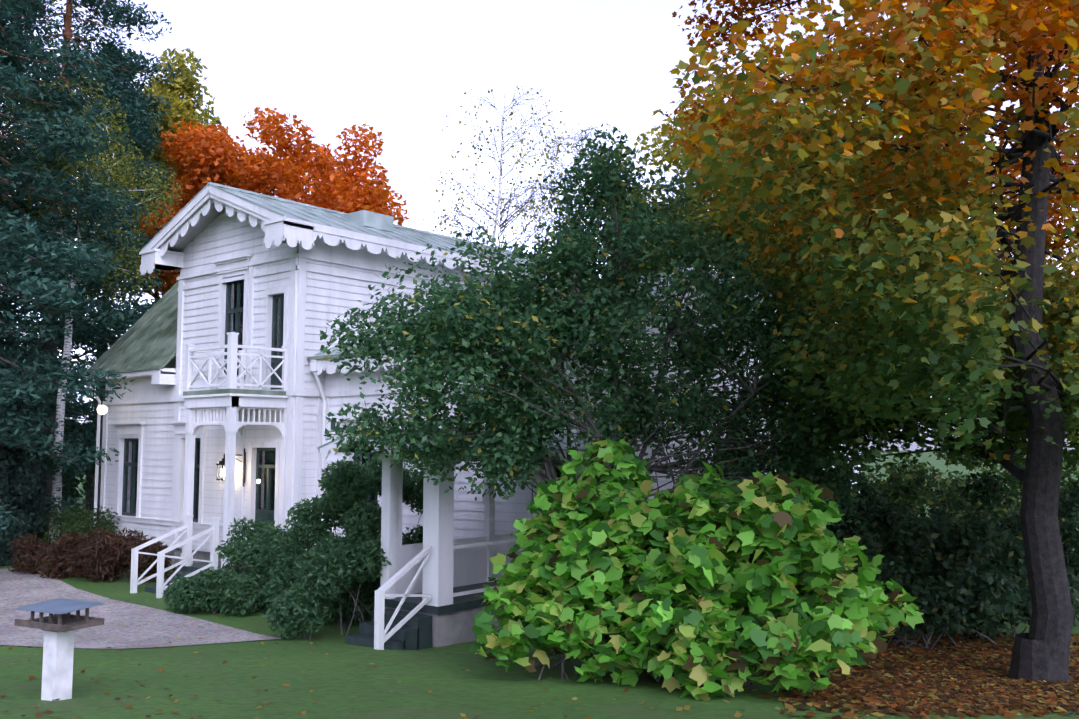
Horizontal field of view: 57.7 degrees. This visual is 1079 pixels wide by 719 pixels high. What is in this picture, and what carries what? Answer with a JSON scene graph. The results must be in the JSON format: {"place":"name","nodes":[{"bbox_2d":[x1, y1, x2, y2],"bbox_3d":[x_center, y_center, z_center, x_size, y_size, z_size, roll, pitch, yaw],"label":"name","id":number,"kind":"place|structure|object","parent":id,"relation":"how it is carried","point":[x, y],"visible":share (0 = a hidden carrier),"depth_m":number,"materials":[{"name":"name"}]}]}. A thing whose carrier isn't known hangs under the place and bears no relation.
{"place":"outdoors","nodes":[
{"label":"outdoors","id":0,"kind":"place"},
{"bbox_2d":[0,568,281,648],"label":"gravel path","id":1,"kind":"structure","parent":0,"point":[158,627],"depth_m":16.78,"materials":[{"name":"grey gravel"}]},
{"bbox_2d":[0,450,1078,718],"bbox_3d":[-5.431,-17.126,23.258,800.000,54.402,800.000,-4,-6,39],"label":"ground","id":2,"kind":"structure","parent":0,"point":[342,680],"depth_m":10.39,"materials":[{"name":"green plant"}]},
{"bbox_2d":[0,390,51,566],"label":"thuja tree","id":3,"kind":"object","parent":2,"relation":"on","point":[22,480],"depth_m":25.31,"materials":[{"name":"green plant"}]},
{"bbox_2d":[0,0,95,517],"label":"tree","id":4,"kind":"object","parent":2,"relation":"on","point":[4,181],"visible":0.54,"depth_m":25.48,"materials":[{"name":"brown plant"}]},
{"bbox_2d":[3,345,100,513],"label":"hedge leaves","id":5,"kind":"object","parent":2,"relation":"on","point":[68,485],"visible":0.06,"depth_m":37.05,"materials":[{"name":"green plant"}]},
{"bbox_2d":[0,26,115,397],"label":"tree","id":6,"kind":"object","parent":2,"relation":"on","point":[29,236],"visible":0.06,"depth_m":28.46,"materials":[{"name":"brown plant"}]},
{"bbox_2d":[15,598,105,700],"bbox_3d":[-4.654,2.948,9.459,0.720,1.151,0.500,-3,-6,27],"label":"bird feeder","id":7,"kind":"object","parent":2,"relation":"on","point":[59,626],"visible":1,"depth_m":9.40,"materials":[{"name":"white wood"}]},
{"bbox_2d":[3,503,120,542],"bbox_3d":[-13.961,4.896,27.800,7.196,1.819,2.589,-4,-6,39],"label":"green bush","id":8,"kind":"object","parent":2,"relation":"on","point":[104,527],"depth_m":25.94,"materials":[{"name":"green plant"}]},
{"bbox_2d":[0,0,149,537],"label":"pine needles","id":9,"kind":"object","parent":2,"relation":"on","point":[69,137],"visible":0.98,"depth_m":24.35,"materials":[{"name":"green plant"}]},
{"bbox_2d":[0,0,149,405],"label":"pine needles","id":10,"kind":"object","parent":2,"relation":"on","point":[28,27],"visible":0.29,"depth_m":28.25,"materials":[{"name":"green plant"}]},
{"bbox_2d":[0,0,154,534],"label":"tree","id":11,"kind":"object","parent":2,"relation":"on","point":[67,17],"visible":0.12,"depth_m":34.44,"materials":[{"name":"brown plant"}]},
{"bbox_2d":[0,0,179,469],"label":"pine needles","id":12,"kind":"object","parent":2,"relation":"on","point":[121,15],"visible":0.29,"depth_m":34.48,"materials":[{"name":"green plant"}]},
{"bbox_2d":[0,62,183,543],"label":"birch tree","id":13,"kind":"object","parent":2,"relation":"on","point":[115,168],"depth_m":28.64,"materials":[{"name":"green plant"}]},
{"bbox_2d":[7,527,177,582],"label":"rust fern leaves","id":14,"kind":"object","parent":2,"relation":"on","point":[101,554],"visible":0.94,"depth_m":22.29,"materials":[{"name":"brown plant"}]},
{"bbox_2d":[20,36,181,427],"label":"pine tree needles","id":15,"kind":"object","parent":2,"relation":"on","point":[154,106],"visible":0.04,"depth_m":43.05,"materials":[{"name":"green plant"}]},
{"bbox_2d":[96,405,106,532],"bbox_3d":[-11.556,3.367,25.689,0.250,4.337,0.250,-4,-6,39],"label":"lamp post","id":16,"kind":"object","parent":2,"relation":"on","point":[101,409],"visible":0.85,"depth_m":25.74,"materials":[{"name":"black metal"}]},
{"bbox_2d":[70,53,134,513],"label":"tree","id":17,"kind":"object","parent":2,"relation":"on","point":[90,494],"depth_m":42.20,"materials":[{"name":"grey plant"}]},
{"bbox_2d":[89,48,227,317],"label":"tree","id":18,"kind":"object","parent":2,"relation":"on","point":[187,106],"depth_m":48.05,"materials":[{"name":"green plant"}]},
{"bbox_2d":[161,517,336,616],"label":"rhododendron bush leaves","id":19,"kind":"object","parent":2,"relation":"on","point":[273,552],"visible":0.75,"depth_m":17.89,"materials":[{"name":"green plant"}]},
{"bbox_2d":[207,536,308,614],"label":"rhododendron bush stems","id":20,"kind":"object","parent":2,"relation":"on","point":[234,605],"visible":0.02,"depth_m":17.94,"materials":[{"name":"grey plant"}]},
{"bbox_2d":[126,106,409,295],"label":"orange maple tree","id":21,"kind":"object","parent":2,"relation":"on","point":[203,158],"depth_m":42.27,"materials":[{"name":"orange plant"}]},
{"bbox_2d":[346,590,348,632],"bbox_3d":[-3.165,3.950,16.148,0.480,1.490,0.480,-4,-6,39],"label":"pole feeder","id":22,"kind":"object","parent":2,"relation":"on","point":[347,612],"visible":0.02,"depth_m":16.12,"materials":[{"name":"black metal"}]},
{"bbox_2d":[262,455,454,639],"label":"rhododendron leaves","id":23,"kind":"object","parent":2,"relation":"on","point":[334,571],"visible":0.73,"depth_m":15.95,"materials":[{"name":"green plant"}]},
{"bbox_2d":[304,499,422,639],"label":"rhododendron bush stems","id":24,"kind":"object","parent":2,"relation":"on","point":[341,623],"visible":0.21,"depth_m":15.96,"materials":[{"name":"grey plant"}]},
{"bbox_2d":[84,182,861,649],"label":"house","id":25,"kind":"structure","parent":2,"relation":"on","point":[216,416],"depth_m":22.37,"materials":[{"name":"wood"}]},
{"bbox_2d":[0,625,998,718],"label":"fallen leaves","id":26,"kind":"object","parent":2,"relation":"on","point":[737,713],"depth_m":9.39,"materials":[{"name":"brown plant"}]},
{"bbox_2d":[415,86,596,270],"bbox_3d":[-1.505,-2.125,38.127,8.023,17.578,8.278,-4,-6,39],"label":"bare birch tree","id":27,"kind":"object","parent":2,"relation":"on","point":[498,206],"depth_m":38.80,"materials":[{"name":"white plant"}]},
{"bbox_2d":[513,121,618,264],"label":"tree","id":28,"kind":"object","parent":2,"relation":"on","point":[576,150],"depth_m":45.27,"materials":[{"name":"plant"}]},
{"bbox_2d":[319,123,884,541],"bbox_3d":[1.332,0.605,14.587,9.104,7.610,3.662,2,-5,-17],"label":"lilac tree","id":29,"kind":"object","parent":2,"relation":"on","point":[499,336],"depth_m":13.69,"materials":[{"name":"green plant"}]},
{"bbox_2d":[592,80,789,281],"bbox_3d":[6.601,-1.850,39.791,9.710,17.292,10.326,-4,-6,39],"label":"tree","id":30,"kind":"object","parent":2,"relation":"on","point":[668,150],"depth_m":37.66,"materials":[{"name":"green plant"}]},
{"bbox_2d":[468,437,923,700],"bbox_3d":[1.880,2.376,11.616,4.843,2.915,4.374,-2,-5,26],"label":"bright shrub","id":31,"kind":"object","parent":2,"relation":"on","point":[590,568],"depth_m":10.41,"materials":[{"name":"green plant"}]},
{"bbox_2d":[701,37,983,319],"bbox_3d":[11.106,-2.515,36.098,11.418,18.021,11.456,-4,-6,39],"label":"maple tree","id":32,"kind":"object","parent":2,"relation":"on","point":[777,225],"depth_m":35.58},
{"bbox_2d":[651,0,1078,681],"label":"tree","id":33,"kind":"object","parent":2,"relation":"on","point":[953,311],"depth_m":9.59,"materials":[{"name":"yellow plant"}]},
{"bbox_2d":[773,633,1078,718],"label":"fallen maple leaves","id":34,"kind":"object","parent":2,"relation":"on","point":[983,683],"visible":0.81,"depth_m":10.55,"materials":[{"name":"brown plant"}]},
{"bbox_2d":[806,437,1078,629],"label":"bush","id":35,"kind":"object","parent":2,"relation":"on","point":[897,487],"depth_m":20.71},
{"bbox_2d":[823,470,1078,648],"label":"bush","id":36,"kind":"object","parent":2,"relation":"on","point":[996,544],"depth_m":14.46,"materials":[{"name":"green plant"}]},
{"bbox_2d":[0,0,1078,450],"label":"sky","id":37,"kind":"structure","parent":0,"point":[397,68],"materials":[{"name":"white"}]},
{"bbox_3d":[-22.888,-7.025,37.609,10.708,27.308,11.990,-4,-6,39],"label":"pine tree trunk","id":38,"kind":"object","parent":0,"visible":0},
{"bbox_2d":[0,0,96,427],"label":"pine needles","id":39,"kind":"object","parent":38,"relation":"attached to","point":[39,314],"visible":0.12,"depth_m":39.53,"materials":[{"name":"green plant"}]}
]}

